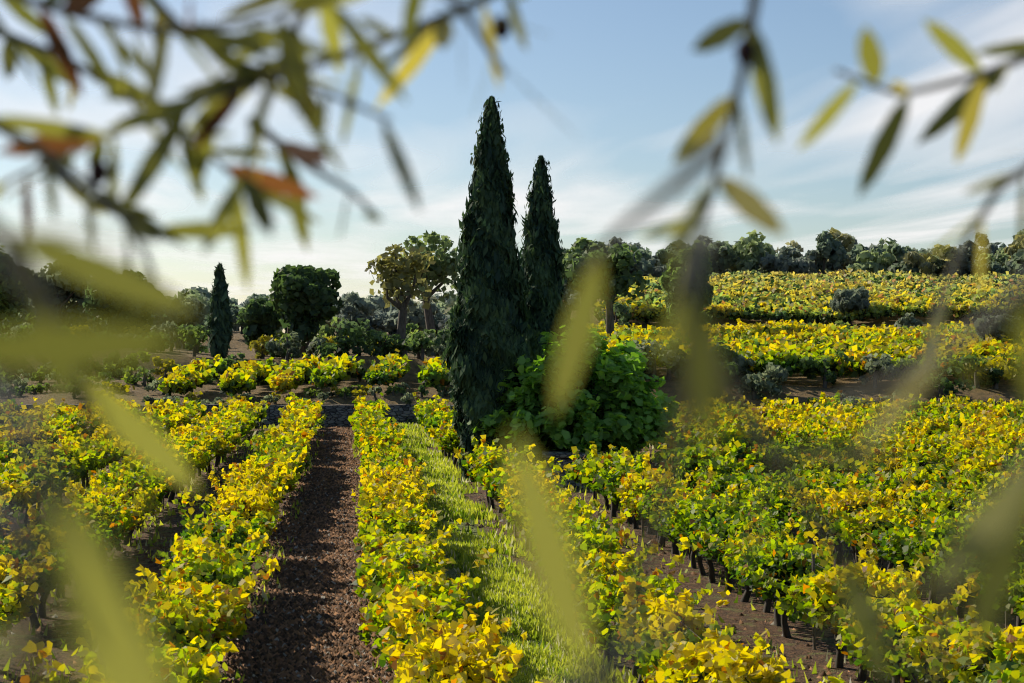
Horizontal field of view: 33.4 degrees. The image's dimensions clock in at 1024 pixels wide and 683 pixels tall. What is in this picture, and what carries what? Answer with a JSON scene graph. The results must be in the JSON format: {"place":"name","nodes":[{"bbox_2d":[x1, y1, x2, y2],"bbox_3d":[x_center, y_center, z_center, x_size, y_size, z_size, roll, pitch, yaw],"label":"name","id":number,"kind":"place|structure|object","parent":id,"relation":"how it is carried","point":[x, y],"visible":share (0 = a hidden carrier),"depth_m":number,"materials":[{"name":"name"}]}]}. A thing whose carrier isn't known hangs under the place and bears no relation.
{"place":"outdoors","nodes":[
{"label":"outdoors","id":0,"kind":"place"},
{"bbox_2d":[3,422,978,682],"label":"ground grass","id":1,"kind":"structure","parent":0,"point":[505,588],"depth_m":33.59,"materials":[{"name":"green plant"}]},
{"bbox_2d":[0,300,1023,682],"bbox_3d":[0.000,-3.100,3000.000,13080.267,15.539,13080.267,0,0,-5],"label":"terrain","id":2,"kind":"structure","parent":0,"point":[802,390],"depth_m":42.67,"materials":[{"name":"brown soil"}]},
{"bbox_2d":[0,245,33,328],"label":"tree","id":3,"kind":"object","parent":2,"relation":"on","point":[11,298],"visible":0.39,"depth_m":139.45,"materials":[{"name":"green plant"}]},
{"bbox_2d":[23,266,100,320],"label":"tree","id":4,"kind":"object","parent":2,"relation":"on","point":[64,290],"visible":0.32,"depth_m":149.24,"materials":[{"name":"green plant"}]},
{"bbox_2d":[82,271,166,325],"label":"tree","id":5,"kind":"object","parent":2,"relation":"on","point":[112,309],"visible":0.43,"depth_m":133.36,"materials":[{"name":"green plant"}]},
{"bbox_2d":[153,297,205,348],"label":"olive","id":6,"kind":"object","parent":2,"relation":"on","point":[181,318],"visible":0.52,"depth_m":148.83,"materials":[{"name":"green plant"}]},
{"bbox_2d":[206,262,233,357],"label":"cypress","id":7,"kind":"object","parent":2,"relation":"on","point":[220,325],"visible":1,"depth_m":116.54,"materials":[{"name":"green plant"}]},
{"bbox_2d":[24,404,453,426],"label":"stone wall","id":8,"kind":"structure","parent":2,"relation":"on","point":[338,415],"depth_m":92.19,"materials":[{"name":"grey stone"}]},
{"bbox_2d":[236,298,284,354],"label":"oak","id":9,"kind":"object","parent":2,"relation":"on","point":[258,318],"visible":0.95,"depth_m":124.77,"materials":[{"name":"green plant"}]},
{"bbox_2d":[266,264,344,356],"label":"round oak","id":10,"kind":"object","parent":2,"relation":"on","point":[305,296],"visible":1,"depth_m":119.36,"materials":[{"name":"green plant"}]},
{"bbox_2d":[365,243,439,356],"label":"tree","id":11,"kind":"object","parent":2,"relation":"on","point":[399,273],"visible":0.99,"depth_m":117.54,"materials":[{"name":"green plant"}]},
{"bbox_2d":[390,230,459,329],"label":"green tree","id":12,"kind":"object","parent":2,"relation":"on","point":[443,267],"visible":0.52,"depth_m":149.32,"materials":[{"name":"green plant"}]},
{"bbox_2d":[441,96,532,481],"bbox_3d":[-0.823,-1.707,56.930,3.164,13.062,3.194,0,0,-5],"label":"tall cypress","id":13,"kind":"object","parent":2,"relation":"on","point":[489,319],"visible":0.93,"depth_m":56.20,"materials":[{"name":"green plant"}]},
{"bbox_2d":[1,426,1002,682],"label":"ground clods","id":14,"kind":"object","parent":2,"relation":"on","point":[321,530],"visible":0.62,"depth_m":31.07,"materials":[{"name":"brown soil"}]},
{"bbox_2d":[0,418,1022,682],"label":"vine trunks","id":15,"kind":"object","parent":2,"relation":"on","point":[708,570],"visible":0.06,"depth_m":25.82,"materials":[{"name":"brown wood"}]},
{"bbox_2d":[0,268,1023,682],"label":"vineyard vines","id":16,"kind":"object","parent":2,"relation":"on","point":[966,446],"visible":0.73,"depth_m":34.57,"materials":[{"name":"yellow plant"}]},
{"bbox_2d":[0,0,1023,682],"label":"olive branches","id":17,"kind":"object","parent":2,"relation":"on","point":[116,638],"visible":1,"depth_m":0.76,"materials":[{"name":"green plant"}]},
{"bbox_2d":[0,227,1023,427],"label":"background trees","id":18,"kind":"object","parent":2,"relation":"on","point":[356,323],"visible":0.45,"depth_m":123.03,"materials":[{"name":"green plant"}]},
{"bbox_2d":[518,155,570,464],"bbox_3d":[1.073,-1.003,61.515,2.686,11.495,2.673,0,0,-37],"label":"cypress","id":19,"kind":"object","parent":2,"relation":"on","point":[542,254],"visible":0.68,"depth_m":60.95,"materials":[{"name":"green plant"}]},
{"bbox_2d":[462,325,674,458],"bbox_3d":[1.961,2.120,56.865,7.262,5.351,7.047,0,0,-5],"label":"bush","id":20,"kind":"object","parent":2,"relation":"on","point":[611,399],"visible":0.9,"depth_m":55.24,"materials":[{"name":"green plant"}]},
{"bbox_2d":[542,450,598,487],"bbox_3d":[1.851,4.104,54.400,1.811,1.175,1.680,0,0,0],"label":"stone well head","id":21,"kind":"object","parent":2,"relation":"on","point":[563,455],"visible":0.25,"depth_m":53.60},
{"bbox_2d":[561,237,609,289],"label":"tree","id":22,"kind":"object","parent":2,"relation":"on","point":[579,247],"visible":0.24,"depth_m":163.63,"materials":[{"name":"green plant"}]},
{"bbox_2d":[565,243,649,335],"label":"tree","id":23,"kind":"object","parent":2,"relation":"on","point":[619,278],"visible":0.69,"depth_m":127.13,"materials":[{"name":"green plant"}]},
{"bbox_2d":[659,248,713,318],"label":"tree","id":24,"kind":"object","parent":2,"relation":"on","point":[667,278],"visible":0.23,"depth_m":132.75,"materials":[{"name":"green plant"}]},
{"bbox_2d":[828,286,870,326],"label":"olive","id":25,"kind":"object","parent":2,"relation":"on","point":[846,300],"visible":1,"depth_m":158.92,"materials":[{"name":"green plant"}]},
{"bbox_2d":[974,315,1013,340],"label":"bush","id":26,"kind":"object","parent":2,"relation":"on","point":[1002,327],"visible":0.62,"depth_m":116.50,"materials":[{"name":"green plant"}]},
{"bbox_2d":[0,0,1023,334],"label":"sky","id":27,"kind":"structure","parent":0,"point":[626,80],"materials":[{"name":"blue"}]},
{"bbox_2d":[11,4,1023,297],"bbox_3d":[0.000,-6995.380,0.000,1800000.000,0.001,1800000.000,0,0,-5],"label":"cloud","id":28,"kind":"structure","parent":0,"point":[1003,100],"depth_m":80125.72,"materials":[{"name":"white"}]}
]}

